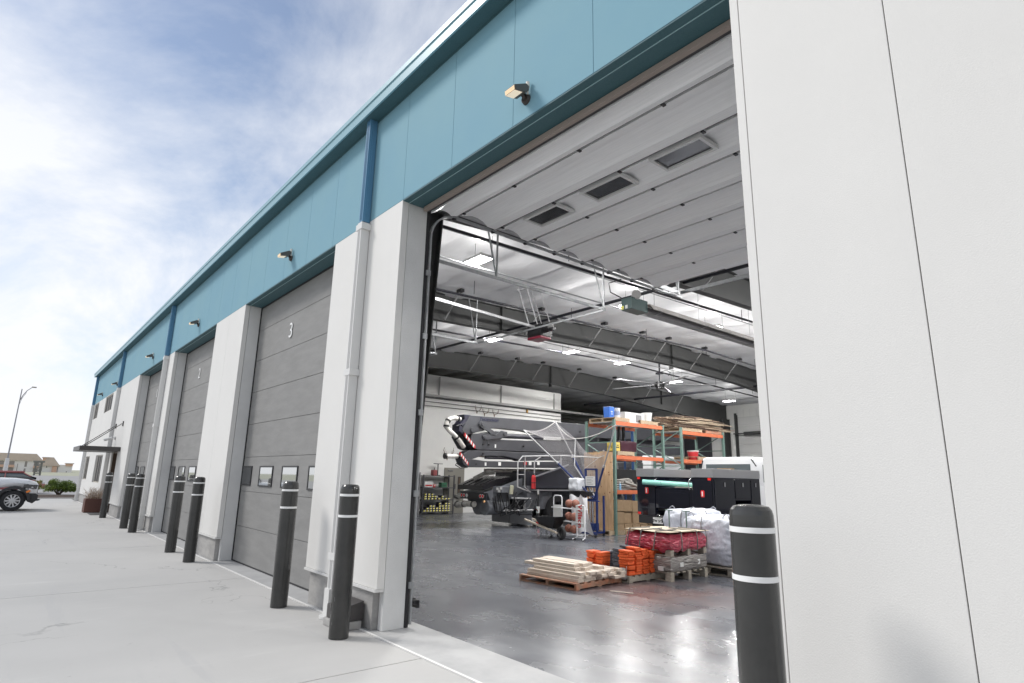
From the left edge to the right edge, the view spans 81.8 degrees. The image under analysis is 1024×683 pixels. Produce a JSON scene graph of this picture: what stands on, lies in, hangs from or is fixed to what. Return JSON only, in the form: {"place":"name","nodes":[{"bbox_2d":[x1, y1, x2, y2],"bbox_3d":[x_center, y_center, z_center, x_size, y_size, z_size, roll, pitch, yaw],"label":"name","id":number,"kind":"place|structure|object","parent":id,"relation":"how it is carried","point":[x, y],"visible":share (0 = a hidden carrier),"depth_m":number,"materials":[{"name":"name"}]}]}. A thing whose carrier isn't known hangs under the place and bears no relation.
{"place":"outdoors","nodes":[
{"label":"outdoors","id":0,"kind":"place"},
{"bbox_2d":[33,461,44,475],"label":"parking shelter","id":1,"kind":"object","parent":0,"point":[40,467],"visible":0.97,"depth_m":138.65,"materials":[{"name":"grey metal"}]},
{"bbox_2d":[22,475,78,494],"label":"road","id":2,"kind":"structure","parent":0,"point":[45,479],"depth_m":92.33,"materials":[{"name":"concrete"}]},
{"bbox_2d":[3,386,36,470],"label":"street lamp","id":3,"kind":"object","parent":2,"relation":"on","point":[6,463],"visible":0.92,"depth_m":56.39,"materials":[{"name":"grey metal"}]},
{"bbox_2d":[0,471,45,489],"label":"sedan car","id":4,"kind":"object","parent":2,"relation":"on","point":[16,474],"visible":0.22,"depth_m":41.01,"materials":[{"name":"red"}]},
{"bbox_2d":[25,470,79,475],"bbox_3d":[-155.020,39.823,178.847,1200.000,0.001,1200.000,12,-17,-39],"label":"ground","id":5,"kind":"structure","parent":0,"point":[74,473],"depth_m":193.87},
{"bbox_2d":[0,453,42,471],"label":"apartment building","id":6,"kind":"structure","parent":5,"relation":"on","point":[21,462],"depth_m":254.89,"materials":[{"name":"white"}]},
{"bbox_2d":[39,457,59,471],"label":"apartment building","id":7,"kind":"structure","parent":5,"relation":"on","point":[50,464],"depth_m":260.99,"materials":[{"name":"white"}]},
{"bbox_2d":[38,494,78,497],"bbox_3d":[-28.860,9.121,34.967,7.440,0.168,6.000,12,-17,-39],"label":"mulch bed","id":8,"kind":"object","parent":5,"relation":"on","point":[54,496],"visible":0.4,"depth_m":34.56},
{"bbox_2d":[42,478,76,493],"bbox_3d":[-27.715,8.912,36.237,1.748,1.031,1.801,12,-17,-39],"label":"shrub","id":9,"kind":"object","parent":8,"relation":"on","point":[55,485],"visible":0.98,"depth_m":35.95,"materials":[{"name":"green plant"}]},
{"bbox_2d":[57,463,73,472],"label":"apartment building","id":10,"kind":"structure","parent":5,"relation":"on","point":[66,467],"depth_m":264.72,"materials":[{"name":"white"}]},
{"bbox_2d":[77,501,481,682],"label":"joint sealant","id":11,"kind":"object","parent":5,"relation":"on","point":[422,657],"visible":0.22,"depth_m":6.25,"materials":[{"name":"white"}]},
{"bbox_2d":[0,0,467,469],"label":"sky","id":12,"kind":"structure","parent":0,"point":[138,137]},
{"bbox_2d":[0,499,474,682],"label":"yard","id":13,"kind":"structure","parent":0,"point":[86,598],"depth_m":6.71,"materials":[{"name":"concrete"}]},
{"bbox_2d":[0,477,39,510],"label":"car","id":14,"kind":"object","parent":13,"relation":"on","point":[12,498],"visible":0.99,"depth_m":23.34,"materials":[{"name":"white metal"}]},
{"bbox_2d":[81,488,102,512],"bbox_3d":[-16.770,6.327,23.711,0.886,0.993,0.980,12,-17,-39],"label":"planter","id":15,"kind":"object","parent":13,"relation":"on","point":[92,504],"visible":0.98,"depth_m":23.44,"materials":[{"name":"brown"}]},
{"bbox_2d":[99,472,112,517],"bbox_3d":[-14.487,5.475,21.096,0.214,1.572,0.214,-6,-15,29],"label":"bollard","id":16,"kind":"object","parent":13,"relation":"on","point":[106,494],"visible":1,"depth_m":21.03,"materials":[{"name":"black metal"}]},
{"bbox_2d":[119,473,135,527],"bbox_3d":[-11.411,4.720,17.538,0.214,1.572,0.214,-2,-13,14],"label":"bollard","id":17,"kind":"object","parent":13,"relation":"on","point":[127,501],"visible":1,"depth_m":17.47,"materials":[{"name":"black metal"}]},
{"bbox_2d":[128,474,144,532],"bbox_3d":[-10.448,4.487,16.443,0.214,1.572,0.214,14,-18,-43],"label":"bollard","id":18,"kind":"object","parent":13,"relation":"on","point":[136,504],"visible":1,"depth_m":16.37,"materials":[{"name":"black metal"}]},
{"bbox_2d":[164,476,185,552],"bbox_3d":[-7.220,3.686,12.673,0.214,1.572,0.214,-5,-14,24],"label":"bollard","id":19,"kind":"object","parent":13,"relation":"on","point":[175,515],"visible":1,"depth_m":12.60,"materials":[{"name":"black"}]},
{"bbox_2d":[182,477,205,562],"bbox_3d":[-6.113,3.409,11.375,0.214,1.572,0.214,0,-13,6],"label":"bollard","id":20,"kind":"object","parent":13,"relation":"on","point":[192,533],"visible":1,"depth_m":11.30,"materials":[{"name":"black plastic"}]},
{"bbox_2d":[270,481,298,607],"bbox_3d":[-2.989,2.646,7.779,0.214,1.572,0.214,2,-13,-2],"label":"bollard","id":21,"kind":"object","parent":13,"relation":"on","point":[284,551],"visible":1,"depth_m":7.70,"materials":[{"name":"black plastic"}]},
{"bbox_2d":[323,597,363,629],"bbox_3d":[-1.914,3.086,6.720,0.288,0.283,0.432,12,-17,-39],"label":"drain box","id":22,"kind":"object","parent":13,"relation":"on","point":[356,613],"visible":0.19,"depth_m":6.64,"materials":[{"name":"concrete"}]},
{"bbox_2d":[328,484,359,639],"bbox_3d":[-1.812,2.353,6.400,0.214,1.572,0.214,-6,-15,28],"label":"bollard","id":23,"kind":"object","parent":13,"relation":"on","point":[340,609],"visible":1,"depth_m":6.32,"materials":[{"name":"black plastic"}]},
{"bbox_2d":[729,504,786,682],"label":"bollard","id":24,"kind":"object","parent":13,"relation":"on","point":[758,620],"visible":1,"depth_m":2.78,"materials":[{"name":"black"}]},
{"bbox_2d":[78,501,573,682],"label":"threshold","id":25,"kind":"object","parent":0,"point":[480,664],"visible":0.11,"depth_m":5.83,"materials":[{"name":"concrete"}]},
{"bbox_2d":[73,0,1023,682],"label":"service building","id":26,"kind":"structure","parent":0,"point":[873,382],"depth_m":5.16,"materials":[{"name":"paint"}]},
{"bbox_2d":[94,455,102,482],"bbox_3d":[-18.758,5.862,27.203,0.456,1.236,2.160,12,-17,-39],"label":"window","id":27,"kind":"structure","parent":26,"relation":"in","point":[99,461],"depth_m":27.25,"materials":[{"name":"beige glass"}]},
{"bbox_2d":[105,394,113,411],"bbox_3d":[-18.909,2.980,28.126,0.456,0.780,2.340,12,-17,-39],"label":"window","id":28,"kind":"structure","parent":26,"relation":"in","point":[109,399],"depth_m":28.09,"materials":[{"name":"beige glass"}]},
{"bbox_2d":[107,452,117,511],"bbox_3d":[-15.741,5.603,23.599,0.444,2.396,1.560,12,-17,-39],"label":"entrance door","id":29,"kind":"structure","parent":26,"relation":"in","point":[112,470],"depth_m":24.14,"materials":[{"name":"brown metal"}]},
{"bbox_2d":[129,370,161,518],"bbox_3d":[-12.095,3.345,19.881,0.090,5.278,4.980,12,-17,-39],"label":"overhead door","id":30,"kind":"structure","parent":26,"relation":"in","point":[143,453],"depth_m":20.87,"materials":[{"name":"grey metal"}]},
{"bbox_2d":[161,338,214,540],"bbox_3d":[-8.287,2.409,15.476,0.090,5.278,5.016,12,-17,-39],"label":"overhead door","id":31,"kind":"structure","parent":26,"relation":"in","point":[198,365],"depth_m":15.96,"materials":[{"name":"grey metal"}]},
{"bbox_2d":[232,266,333,590],"bbox_3d":[-3.932,1.339,10.439,0.090,5.278,4.944,12,-17,-39],"label":"overhead door","id":32,"kind":"structure","parent":26,"relation":"in","point":[282,437],"depth_m":10.53,"materials":[{"name":"grey metal"}]},
{"bbox_2d":[278,249,292,260],"bbox_3d":[-4.051,-1.562,10.567,0.225,0.213,0.149,12,-17,-39],"label":"wall light","id":33,"kind":"object","parent":26,"relation":"attached to","point":[286,254],"visible":1,"depth_m":10.53,"materials":[{"name":"brown metal"}]},
{"bbox_2d":[442,468,464,512],"bbox_3d":[-2.751,7.067,28.052,1.140,2.084,0.106,12,-17,-39],"label":"door","id":34,"kind":"structure","parent":26,"relation":"in","point":[458,472],"depth_m":28.08,"materials":[{"name":"grey metal"}]},
{"bbox_2d":[462,236,492,265],"bbox_3d":[-0.715,-1.983,12.490,0.336,0.607,0.648,12,-17,-39],"label":"ceiling light","id":35,"kind":"object","parent":26,"relation":"hanging from","point":[478,259],"visible":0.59,"depth_m":12.35,"materials":[{"name":"white paint"}]},
{"bbox_2d":[435,283,554,342],"bbox_3d":[-1.480,-1.161,13.428,6.258,1.375,0.961,12,-17,-39],"label":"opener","id":36,"kind":"object","parent":26,"relation":"hanging from","point":[541,334],"depth_m":14.88,"materials":[{"name":"grey metal"}]},
{"bbox_2d":[505,81,530,104],"bbox_3d":[0.061,-2.456,5.781,0.225,0.213,0.149,12,-17,-39],"label":"wall light","id":37,"kind":"object","parent":26,"relation":"attached to","point":[515,91],"visible":1,"depth_m":5.75,"materials":[{"name":"brown metal"}]},
{"bbox_2d":[403,19,748,627],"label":"raised overhead door","id":38,"kind":"structure","parent":26,"relation":"attached to","point":[638,177],"depth_m":7.12,"materials":[{"name":"grey metal"}]},
{"bbox_2d":[428,30,733,215],"bbox_3d":[0.570,-2.108,6.139,0.490,0.176,4.644,12,-17,-39],"label":"door section","id":39,"kind":"structure","parent":38,"relation":"in","point":[717,55],"depth_m":5.77,"materials":[{"name":"grey metal"}]},
{"bbox_2d":[460,64,736,228],"bbox_3d":[1.002,-2.061,6.502,0.704,0.103,4.716,12,-17,-39],"label":"door section","id":40,"kind":"structure","parent":38,"relation":"in","point":[712,100],"depth_m":6.38,"materials":[{"name":"grey metal"}]},
{"bbox_2d":[499,113,739,240],"bbox_3d":[1.497,-1.957,6.908,0.656,0.103,4.716,12,-17,-39],"label":"door section","id":41,"kind":"structure","parent":38,"relation":"in","point":[719,140],"depth_m":6.98,"materials":[{"name":"grey metal"}]},
{"bbox_2d":[531,150,741,251],"bbox_3d":[1.969,-1.858,7.294,0.644,0.103,4.716,12,-17,-39],"label":"door section","id":42,"kind":"structure","parent":38,"relation":"in","point":[725,171],"depth_m":7.60,"materials":[{"name":"grey metal"}]},
{"bbox_2d":[561,180,743,261],"bbox_3d":[2.445,-1.758,7.685,0.668,0.103,4.716,12,-17,-39],"label":"door section","id":43,"kind":"structure","parent":38,"relation":"in","point":[730,197],"depth_m":8.18,"materials":[{"name":"grey metal"}]},
{"bbox_2d":[589,206,745,270],"bbox_3d":[2.935,-1.655,8.087,0.680,0.103,4.716,12,-17,-39],"label":"door section","id":44,"kind":"structure","parent":38,"relation":"in","point":[733,220],"depth_m":8.76,"materials":[{"name":"grey metal"}]},
{"bbox_2d":[615,228,746,278],"bbox_3d":[3.420,-1.553,8.485,0.656,0.103,4.716,12,-17,-39],"label":"door section","id":45,"kind":"structure","parent":38,"relation":"in","point":[734,240],"depth_m":9.33,"materials":[{"name":"grey metal"}]},
{"bbox_2d":[638,246,747,286],"bbox_3d":[3.901,-1.451,8.879,0.668,0.103,4.716,12,-17,-39],"label":"door section","id":46,"kind":"structure","parent":38,"relation":"in","point":[739,256],"depth_m":9.89,"materials":[{"name":"grey metal"}]},
{"bbox_2d":[614,364,715,391],"bbox_3d":[6.409,1.486,26.266,4.572,1.260,4.547,12,-17,-39],"label":"ceiling fan","id":47,"kind":"object","parent":26,"relation":"hanging from","point":[659,385],"visible":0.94,"depth_m":25.97,"materials":[{"name":"black"}]},
{"bbox_2d":[609,279,754,347],"bbox_3d":[7.514,-0.383,17.864,13.334,1.360,0.637,12,-17,-39],"label":"tube heater","id":48,"kind":"object","parent":26,"relation":"hanging from","point":[634,304],"visible":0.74,"depth_m":14.94,"materials":[{"name":"grey metal"}]},
{"bbox_2d":[737,416,762,456],"bbox_3d":[16.250,7.165,34.941,0.041,5.736,5.880,12,-17,-39],"label":"overhead door","id":49,"kind":"structure","parent":26,"relation":"in","point":[747,443],"depth_m":36.91,"materials":[{"name":"grey metal"}]},
{"bbox_2d":[411,513,738,682],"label":"floor","id":50,"kind":"structure","parent":0,"point":[470,587],"depth_m":7.76,"materials":[{"name":"concrete"}]},
{"bbox_2d":[418,475,454,514],"bbox_3d":[-3.488,7.003,27.068,1.716,1.736,0.480,12,-17,-39],"label":"steel shelving","id":51,"kind":"object","parent":50,"relation":"on","point":[448,487],"visible":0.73,"depth_m":27.05,"materials":[{"name":"grey metal"}]},
{"bbox_2d":[524,516,565,539],"bbox_3d":[1.055,5.405,17.239,0.564,0.624,1.508,12,-17,-39],"label":"wheelbarrow","id":52,"kind":"object","parent":50,"relation":"on","point":[548,522],"visible":1,"depth_m":17.00,"materials":[{"name":"black metal"}]},
{"bbox_2d":[443,414,680,525],"bbox_3d":[2.634,5.268,23.973,13.482,3.984,3.066,12,-17,-39],"label":"concrete pump truck","id":53,"kind":"object","parent":50,"relation":"on","point":[507,496],"visible":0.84,"depth_m":21.30,"materials":[{"name":"grey"}]},
{"bbox_2d":[549,495,587,540],"bbox_3d":[1.634,5.071,17.054,0.281,1.214,1.362,12,-17,-39],"label":"ball trolley","id":54,"kind":"object","parent":50,"relation":"on","point":[580,521],"visible":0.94,"depth_m":16.75,"materials":[{"name":"white metal"}]},
{"bbox_2d":[523,421,615,537],"bbox_3d":[2.055,4.186,18.567,1.362,3.637,3.717,12,-17,-39],"label":"ball return machine","id":55,"kind":"object","parent":50,"relation":"on","point":[591,481],"visible":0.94,"depth_m":18.72,"materials":[{"name":"blue paint"}]},
{"bbox_2d":[568,478,584,490],"bbox_3d":[2.030,4.474,18.519,0.393,0.404,0.452,12,-17,-39],"label":"plastic bag","id":56,"kind":"object","parent":55,"relation":"on","point":[575,484],"visible":1,"depth_m":18.39,"materials":[{"name":"white plastic"}]},
{"bbox_2d":[569,494,593,534],"bbox_3d":[2.008,5.054,17.284,0.198,1.128,0.900,12,-17,-39],"label":"cloth banner","id":57,"kind":"object","parent":55,"relation":"hanging from","point":[581,500],"visible":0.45,"depth_m":17.21,"materials":[{"name":"white fabric"}]},
{"bbox_2d":[519,573,621,590],"bbox_3d":[0.987,3.992,9.967,1.224,0.100,1.224,-11,-18,43],"label":"pallet","id":58,"kind":"object","parent":50,"relation":"on","point":[551,581],"visible":0.47,"depth_m":9.55,"materials":[{"name":"brown wood"}]},
{"bbox_2d":[528,571,583,582],"bbox_3d":[0.700,3.839,9.661,0.139,0.045,1.123,13,-18,-42],"label":"board","id":59,"kind":"object","parent":58,"relation":"on","point":[557,577],"visible":0.86,"depth_m":9.54,"materials":[{"name":"beige wood"}]},
{"bbox_2d":[528,567,583,579],"bbox_3d":[0.704,3.797,9.686,0.139,0.045,1.121,13,-18,-42],"label":"board","id":60,"kind":"object","parent":59,"relation":"on","point":[533,569],"visible":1,"depth_m":9.60,"materials":[{"name":"beige wood"}]},
{"bbox_2d":[534,565,585,575],"bbox_3d":[0.774,3.756,9.710,0.139,0.045,1.033,13,-17,-42],"label":"board","id":61,"kind":"object","parent":60,"relation":"on","point":[579,573],"visible":0.89,"depth_m":9.60,"materials":[{"name":"beige wood"}]},
{"bbox_2d":[524,560,580,570],"bbox_3d":[0.663,3.750,9.904,0.139,0.045,1.135,14,-18,-43],"label":"board","id":62,"kind":"object","parent":61,"relation":"on","point":[553,565],"visible":0.98,"depth_m":9.80,"materials":[{"name":"beige wood"}]},
{"bbox_2d":[533,558,579,566],"bbox_3d":[0.728,3.705,9.912,0.139,0.045,0.933,13,-18,-42],"label":"board","id":63,"kind":"object","parent":62,"relation":"on","point":[556,562],"visible":1,"depth_m":9.85,"materials":[{"name":"beige wood"}]},
{"bbox_2d":[595,529,624,535],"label":"pallet","id":64,"kind":"object","parent":50,"relation":"on","point":[611,532],"visible":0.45,"depth_m":18.50,"materials":[{"name":"brown wood"}]},
{"bbox_2d":[584,452,613,529],"bbox_3d":[2.790,4.804,19.105,0.034,2.406,1.212,12,-17,-39],"label":"plywood sheet","id":65,"kind":"object","parent":64,"relation":"on","point":[605,489],"visible":0.51,"depth_m":18.90,"materials":[{"name":"brown wood"}]},
{"bbox_2d":[606,524,623,534],"bbox_3d":[3.275,5.960,18.790,0.336,0.325,0.480,12,-17,-39],"label":"cardboard box","id":66,"kind":"object","parent":50,"relation":"on","point":[620,527],"visible":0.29,"depth_m":18.63,"materials":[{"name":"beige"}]},
{"bbox_2d":[613,511,623,523],"bbox_3d":[3.285,5.607,18.869,0.336,0.371,0.480,12,-17,-40],"label":"cardboard box","id":67,"kind":"object","parent":66,"relation":"on","point":[620,517],"visible":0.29,"depth_m":18.70,"materials":[{"name":"beige cardboard"}]},
{"bbox_2d":[613,499,624,510],"bbox_3d":[3.321,5.248,18.955,0.325,0.336,0.480,11,-16,-36],"label":"cardboard box","id":68,"kind":"object","parent":67,"relation":"on","point":[620,505],"visible":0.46,"depth_m":18.77,"materials":[{"name":"beige cardboard"}]},
{"bbox_2d":[585,419,664,535],"bbox_3d":[3.880,4.586,20.054,2.712,3.598,1.344,12,-17,-39],"label":"pallet rack","id":69,"kind":"object","parent":50,"relation":"on","point":[634,458],"visible":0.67,"depth_m":19.88,"materials":[{"name":"metal"}]},
{"bbox_2d":[589,417,629,423],"bbox_3d":[3.286,2.677,19.946,0.744,0.136,1.140,12,-17,-39],"label":"pallet","id":70,"kind":"object","parent":69,"relation":"on","point":[607,420],"visible":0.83,"depth_m":19.72,"materials":[{"name":"brown wood"}]},
{"bbox_2d":[603,406,613,417],"bbox_3d":[3.233,2.368,19.725,0.240,0.360,0.275,12,-17,-39],"label":"blue bin","id":71,"kind":"object","parent":70,"relation":"on","point":[609,411],"visible":0.94,"depth_m":19.64,"materials":[{"name":"blue plastic"}]},
{"bbox_2d":[593,451,633,455],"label":"pallet","id":72,"kind":"object","parent":69,"relation":"on","point":[624,453],"visible":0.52,"depth_m":19.33,"materials":[{"name":"brown wood"}]},
{"bbox_2d":[607,442,619,450],"bbox_3d":[3.324,3.445,19.338,0.240,0.278,0.353,12,-17,-39],"label":"tool crate","id":73,"kind":"object","parent":72,"relation":"on","point":[617,446],"visible":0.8,"depth_m":19.25,"materials":[{"name":"yellow"}]},
{"bbox_2d":[613,478,636,489],"bbox_3d":[3.853,4.755,19.663,1.830,0.401,0.802,12,-17,-39],"label":"hose coil","id":74,"kind":"object","parent":69,"relation":"on","point":[628,484],"visible":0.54,"depth_m":19.27,"materials":[{"name":"grey fabric"}]},
{"bbox_2d":[617,469,637,488],"bbox_3d":[3.737,4.677,20.032,2.040,0.670,0.180,12,-17,-39],"label":"steel cabinet","id":75,"kind":"object","parent":69,"relation":"on","point":[627,473],"visible":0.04,"depth_m":20.12,"materials":[{"name":"black metal"}]},
{"bbox_2d":[620,412,643,423],"bbox_3d":[3.995,2.662,20.331,1.008,0.367,0.586,12,-17,-39],"label":"storage bin","id":76,"kind":"object","parent":69,"relation":"on","point":[634,417],"visible":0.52,"depth_m":20.07,"materials":[{"name":"white paint"}]},
{"bbox_2d":[619,420,657,427],"bbox_3d":[4.385,2.908,20.847,0.960,0.136,1.140,12,-17,-39],"label":"pallet","id":77,"kind":"object","parent":69,"relation":"on","point":[648,422],"visible":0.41,"depth_m":20.42,"materials":[{"name":"brown wood"}]},
{"bbox_2d":[624,523,631,534],"bbox_3d":[3.580,6.019,19.016,0.336,0.325,0.480,11,-16,-36],"label":"cardboard box","id":78,"kind":"object","parent":50,"relation":"on","point":[627,525],"visible":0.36,"depth_m":18.80,"materials":[{"name":"beige cardboard"}]},
{"bbox_2d":[624,512,630,522],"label":"cardboard box","id":79,"kind":"object","parent":78,"relation":"on","point":[627,517],"visible":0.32,"depth_m":18.93,"materials":[{"name":"beige cardboard"}]},
{"bbox_2d":[624,500,631,511],"bbox_3d":[3.598,5.327,19.191,0.336,0.348,0.480,10,-16,-34],"label":"cardboard box","id":80,"kind":"object","parent":79,"relation":"on","point":[628,505],"visible":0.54,"depth_m":19.00,"materials":[{"name":"beige cardboard"}]},
{"bbox_2d":[624,431,634,500],"bbox_3d":[4.347,5.033,21.809,0.582,3.540,0.132,12,-17,-39],"label":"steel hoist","id":81,"kind":"object","parent":50,"relation":"on","point":[632,463],"visible":0.12,"depth_m":21.97,"materials":[{"name":"metal"}]},
{"bbox_2d":[622,572,664,582],"bbox_3d":[2.019,4.151,10.585,1.032,0.112,1.032,12,-17,-39],"label":"pallet","id":82,"kind":"object","parent":50,"relation":"on","point":[644,577],"visible":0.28,"depth_m":10.14,"materials":[{"name":"brown wood"}]},
{"bbox_2d":[655,568,707,581],"bbox_3d":[2.815,4.205,10.828,1.128,0.148,1.032,12,-17,-39],"label":"pallet","id":83,"kind":"object","parent":50,"relation":"on","point":[687,574],"visible":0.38,"depth_m":10.44,"materials":[{"name":"brown wood"}]},
{"bbox_2d":[653,551,706,571],"bbox_3d":[2.835,3.999,10.832,1.170,0.278,0.988,12,-17,-39],"label":"grey sack stack","id":84,"kind":"object","parent":83,"relation":"on","point":[683,562],"visible":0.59,"depth_m":10.36,"materials":[{"name":"white plastic"}]},
{"bbox_2d":[651,547,706,556],"bbox_3d":[2.823,3.831,10.914,1.104,0.100,1.032,12,-17,-39],"label":"pallet","id":85,"kind":"object","parent":84,"relation":"on","point":[669,553],"visible":0.38,"depth_m":10.52,"materials":[{"name":"brown wood"}]},
{"bbox_2d":[625,526,707,552],"bbox_3d":[2.838,3.640,10.916,1.258,0.380,1.105,12,-17,-39],"label":"red wrapped load","id":86,"kind":"object","parent":85,"relation":"on","point":[662,539],"visible":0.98,"depth_m":10.59,"materials":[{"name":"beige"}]},
{"bbox_2d":[652,427,724,469],"bbox_3d":[6.797,5.200,22.446,2.940,3.598,1.344,12,-17,-39],"label":"pallet rack","id":87,"kind":"object","parent":50,"relation":"on","point":[681,434],"visible":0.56,"depth_m":22.32,"materials":[{"name":"metal"}]},
{"bbox_2d":[656,427,701,432],"bbox_3d":[6.352,3.393,22.445,1.320,0.136,1.140,12,-17,-39],"label":"pallet","id":88,"kind":"object","parent":87,"relation":"on","point":[683,429],"visible":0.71,"depth_m":22.10,"materials":[{"name":"brown wood"}]},
{"bbox_2d":[687,450,698,459],"bbox_3d":[6.915,4.359,22.566,0.432,0.373,0.432,12,-17,-39],"label":"bucket","id":89,"kind":"object","parent":87,"relation":"on","point":[692,454],"visible":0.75,"depth_m":22.41,"materials":[{"name":"red paint"}]},
{"bbox_2d":[698,430,720,434],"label":"pallet","id":90,"kind":"object","parent":87,"relation":"on","point":[711,432],"visible":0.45,"depth_m":22.96,"materials":[{"name":"orange wood"}]},
{"bbox_2d":[653,415,733,432],"bbox_3d":[7.050,3.255,23.041,4.032,0.493,1.302,12,-17,-39],"label":"stick bundle","id":91,"kind":"object","parent":90,"relation":"on","point":[691,422],"visible":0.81,"depth_m":22.30,"materials":[{"name":"brown wood"}]},
{"bbox_2d":[636,457,765,525],"bbox_3d":[6.967,4.866,18.442,6.960,2.460,2.538,12,-17,-39],"label":"service truck","id":92,"kind":"object","parent":50,"relation":"on","point":[723,491],"visible":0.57,"depth_m":16.70,"materials":[{"name":"black"}]},
{"bbox_2d":[642,479,691,487],"bbox_3d":[4.510,4.046,16.769,1.602,0.233,0.152,-4,-14,23],"label":"drain pipe","id":93,"kind":"object","parent":92,"relation":"on","point":[664,483],"visible":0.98,"depth_m":16.77,"materials":[{"name":"teal plastic"}]},
{"bbox_2d":[691,564,731,577],"bbox_3d":[4.116,4.387,11.496,1.260,0.148,1.140,12,-17,-39],"label":"pallet","id":94,"kind":"object","parent":50,"relation":"on","point":[728,570],"visible":0.15,"depth_m":11.01,"materials":[{"name":"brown wood"}]},
{"bbox_2d":[682,512,731,566],"bbox_3d":[4.123,3.860,11.607,1.257,0.976,1.245,12,-17,-39],"label":"bulk bag","id":95,"kind":"object","parent":94,"relation":"on","point":[718,550],"visible":0.44,"depth_m":11.11,"materials":[{"name":"grey fabric"}]},
{"bbox_2d":[616,427,636,451],"bbox_3d":[3.730,3.309,19.914,0.846,0.842,0.555,12,-17,-39],"label":"box","id":96,"kind":"object","parent":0,"point":[628,446],"visible":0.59,"depth_m":19.75,"materials":[{"name":"purple cardboard"}]},
{"bbox_2d":[628,511,638,523],"bbox_3d":[3.865,5.761,19.349,0.336,0.360,0.480,14,-18,-43],"label":"cardboard box","id":97,"kind":"object","parent":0,"point":[634,517],"visible":0.39,"depth_m":19.14,"materials":[{"name":"beige cardboard"}]},
{"bbox_2d":[663,506,720,527],"bbox_3d":[3.882,4.064,12.646,1.089,1.060,0.989,12,-17,-39],"label":"bulk bag","id":98,"kind":"object","parent":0,"point":[677,517],"visible":0.29,"depth_m":12.48,"materials":[{"name":"grey fabric"}]},
{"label":"board","id":99,"kind":"object","parent":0,"visible":0},
{"bbox_2d":[580,570,595,574],"bbox_3d":[0.934,3.779,9.797,0.139,0.045,1.036,13,-18,-43],"label":"board","id":100,"kind":"object","parent":99,"relation":"on","point":[588,572],"visible":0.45,"depth_m":9.46,"materials":[{"name":"beige wood"}]},
{"bbox_2d":[580,566,589,570],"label":"board","id":101,"kind":"object","parent":100,"relation":"on","point":[584,568],"visible":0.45,"depth_m":9.58,"materials":[{"name":"beige wood"}]},
{"bbox_2d":[540,557,587,566],"bbox_3d":[0.871,3.737,10.038,0.139,0.045,0.978,13,-18,-42],"label":"board","id":102,"kind":"object","parent":101,"relation":"on","point":[582,564],"visible":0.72,"depth_m":9.90,"materials":[{"name":"beige wood"}]},
{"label":"board","id":103,"kind":"object","parent":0,"visible":0},
{"bbox_2d":[543,556,591,564],"bbox_3d":[0.949,3.773,10.186,0.139,0.045,1.011,13,-17,-41],"label":"board","id":104,"kind":"object","parent":103,"relation":"on","point":[589,563],"visible":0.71,"depth_m":10.13,"materials":[{"name":"beige wood"}]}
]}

